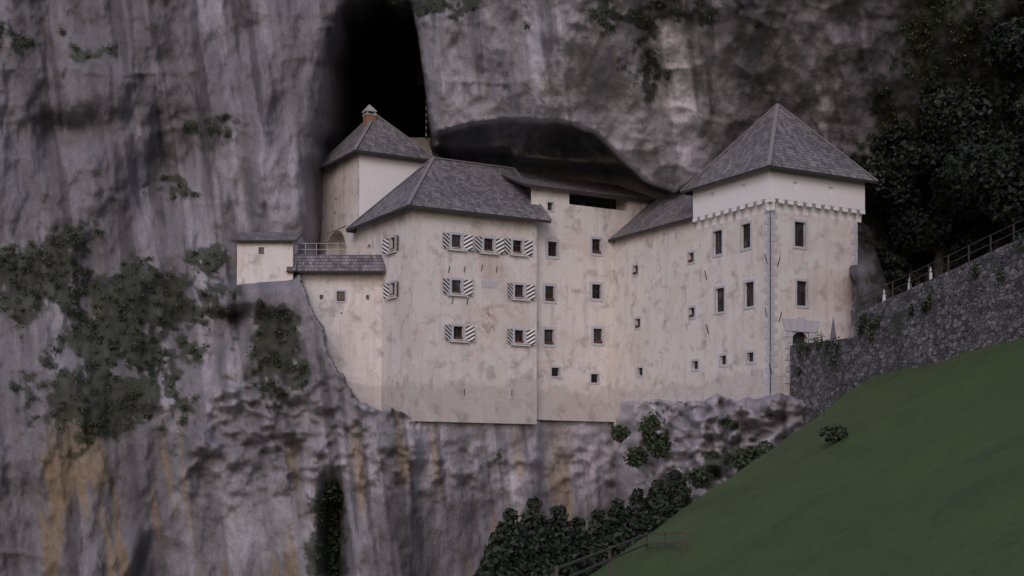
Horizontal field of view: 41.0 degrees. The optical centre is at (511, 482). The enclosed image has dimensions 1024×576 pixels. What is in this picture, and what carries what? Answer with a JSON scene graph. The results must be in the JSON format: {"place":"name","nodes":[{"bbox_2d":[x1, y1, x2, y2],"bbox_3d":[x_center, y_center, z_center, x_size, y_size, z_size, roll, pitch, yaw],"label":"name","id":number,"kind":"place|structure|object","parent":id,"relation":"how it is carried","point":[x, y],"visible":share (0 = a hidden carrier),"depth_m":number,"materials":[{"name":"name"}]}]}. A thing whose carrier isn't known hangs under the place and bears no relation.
{"place":"outdoors","nodes":[
{"label":"outdoors","id":0,"kind":"place"},
{"bbox_2d":[0,0,1023,575],"bbox_3d":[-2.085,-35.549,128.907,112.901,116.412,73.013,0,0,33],"label":"cliff rock","id":1,"kind":"object","parent":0,"point":[232,476],"visible":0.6,"depth_m":124.35,"materials":[{"name":"grey stone"}]},
{"bbox_2d":[237,242,297,284],"bbox_3d":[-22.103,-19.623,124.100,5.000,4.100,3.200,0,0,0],"label":"wall","id":2,"kind":"structure","parent":1,"relation":"on","point":[274,261],"depth_m":122.50,"materials":[{"name":"paint"}]},
{"bbox_2d":[410,138,431,153],"bbox_3d":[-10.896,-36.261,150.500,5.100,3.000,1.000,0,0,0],"label":"old cave wall","id":3,"kind":"structure","parent":1,"relation":"on","point":[423,143],"depth_m":150.00,"materials":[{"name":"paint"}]},
{"bbox_2d":[417,65,426,139],"bbox_3d":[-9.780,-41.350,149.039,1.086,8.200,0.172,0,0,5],"label":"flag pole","id":4,"kind":"object","parent":1,"relation":"on","point":[419,77],"visible":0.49,"depth_m":149.00,"materials":[{"name":"grey metal"}]},
{"bbox_2d":[0,0,1023,575],"bbox_3d":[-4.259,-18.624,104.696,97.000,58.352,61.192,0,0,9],"label":"shrub leaves","id":5,"kind":"object","parent":1,"relation":"on","point":[538,544],"visible":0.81,"depth_m":107.77,"materials":[{"name":"green plant"}]},
{"bbox_2d":[295,152,864,470],"bbox_3d":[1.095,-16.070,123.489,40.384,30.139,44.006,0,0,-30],"label":"castle walls","id":6,"kind":"structure","parent":1,"relation":"on","point":[400,353],"depth_m":121.43,"materials":[{"name":"beige paint"}]},
{"bbox_2d":[294,243,381,253],"bbox_3d":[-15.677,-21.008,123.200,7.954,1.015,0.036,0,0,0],"label":"terrace railing","id":7,"kind":"object","parent":6,"relation":"attached to","point":[316,249],"visible":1,"depth_m":123.18,"materials":[{"name":"brown metal"}]},
{"bbox_2d":[481,280,495,287],"bbox_3d":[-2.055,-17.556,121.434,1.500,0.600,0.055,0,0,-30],"label":"plaque","id":8,"kind":"object","parent":6,"relation":"attached to","point":[489,284],"visible":1,"depth_m":121.39,"materials":[{"name":"grey stone"}]},
{"bbox_2d":[231,103,878,272],"bbox_3d":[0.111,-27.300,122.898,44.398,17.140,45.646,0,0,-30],"label":"castle roofs","id":9,"kind":"structure","parent":6,"relation":"on","point":[778,136],"depth_m":122.58,"materials":[{"name":"grey tile"}]},
{"bbox_2d":[362,104,376,127],"bbox_3d":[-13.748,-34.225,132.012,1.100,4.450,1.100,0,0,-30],"label":"chimney","id":10,"kind":"object","parent":9,"relation":"on","point":[369,111],"visible":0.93,"depth_m":131.71,"materials":[{"name":"brick"}]},
{"bbox_2d":[448,255,781,373],"bbox_3d":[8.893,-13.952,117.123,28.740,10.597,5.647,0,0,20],"label":"wall anchors","id":11,"kind":"object","parent":6,"relation":"attached to","point":[706,279],"depth_m":110.52,"materials":[{"name":"black metal"}]},
{"bbox_2d":[869,138,951,276],"bbox_3d":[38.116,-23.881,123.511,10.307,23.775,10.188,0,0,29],"label":"tree trunk","id":12,"kind":"object","parent":1,"relation":"on","point":[937,253],"visible":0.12,"depth_m":122.52,"materials":[{"name":"brown plant"}]},
{"bbox_2d":[855,0,1023,295],"bbox_3d":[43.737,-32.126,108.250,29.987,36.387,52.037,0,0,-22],"label":"tree leaves","id":13,"kind":"object","parent":1,"relation":"on","point":[977,177],"visible":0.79,"depth_m":118.33,"materials":[{"name":"green plant"}]},
{"bbox_2d":[259,161,857,395],"bbox_3d":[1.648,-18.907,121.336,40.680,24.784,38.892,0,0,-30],"label":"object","id":14,"kind":"object","parent":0,"point":[451,287],"visible":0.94,"depth_m":119.83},
{"bbox_2d":[589,337,1023,575],"bbox_3d":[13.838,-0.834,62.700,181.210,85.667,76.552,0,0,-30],"label":"meadow ground","id":15,"kind":"structure","parent":0,"point":[917,471],"depth_m":62.13,"materials":[{"name":"green plant"}]},
{"bbox_2d":[491,480,684,573],"bbox_3d":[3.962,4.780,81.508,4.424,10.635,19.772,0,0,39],"label":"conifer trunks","id":16,"kind":"object","parent":15,"relation":"on","point":[566,525],"visible":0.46,"depth_m":78.56,"materials":[{"name":"brown plant"}]},
{"bbox_2d":[555,531,684,575],"bbox_3d":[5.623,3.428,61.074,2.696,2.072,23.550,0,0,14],"label":"meadow fence","id":17,"kind":"object","parent":15,"relation":"on","point":[609,548],"visible":0.81,"depth_m":63.22,"materials":[{"name":"brown wood"}]},
{"bbox_2d":[790,237,1023,426],"bbox_3d":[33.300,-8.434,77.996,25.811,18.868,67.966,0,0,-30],"label":"causeway wall","id":18,"kind":"structure","parent":15,"relation":"on","point":[967,312],"depth_m":90.57,"materials":[{"name":"grey stone"}]},
{"bbox_2d":[830,318,836,339],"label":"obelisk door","id":19,"kind":"structure","parent":18,"relation":"on","point":[833,333],"depth_m":108.21,"materials":[{"name":"grey stone"}]},
{"bbox_2d":[882,267,931,300],"bbox_3d":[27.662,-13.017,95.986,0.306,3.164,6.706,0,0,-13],"label":"statues","id":20,"kind":"object","parent":18,"relation":"on","point":[884,297],"visible":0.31,"depth_m":95.54,"materials":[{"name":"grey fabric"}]},
{"bbox_2d":[859,219,1023,311],"bbox_3d":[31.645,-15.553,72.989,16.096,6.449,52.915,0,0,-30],"label":"fence","id":21,"kind":"object","parent":18,"relation":"on","point":[928,273],"visible":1,"depth_m":89.25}
]}

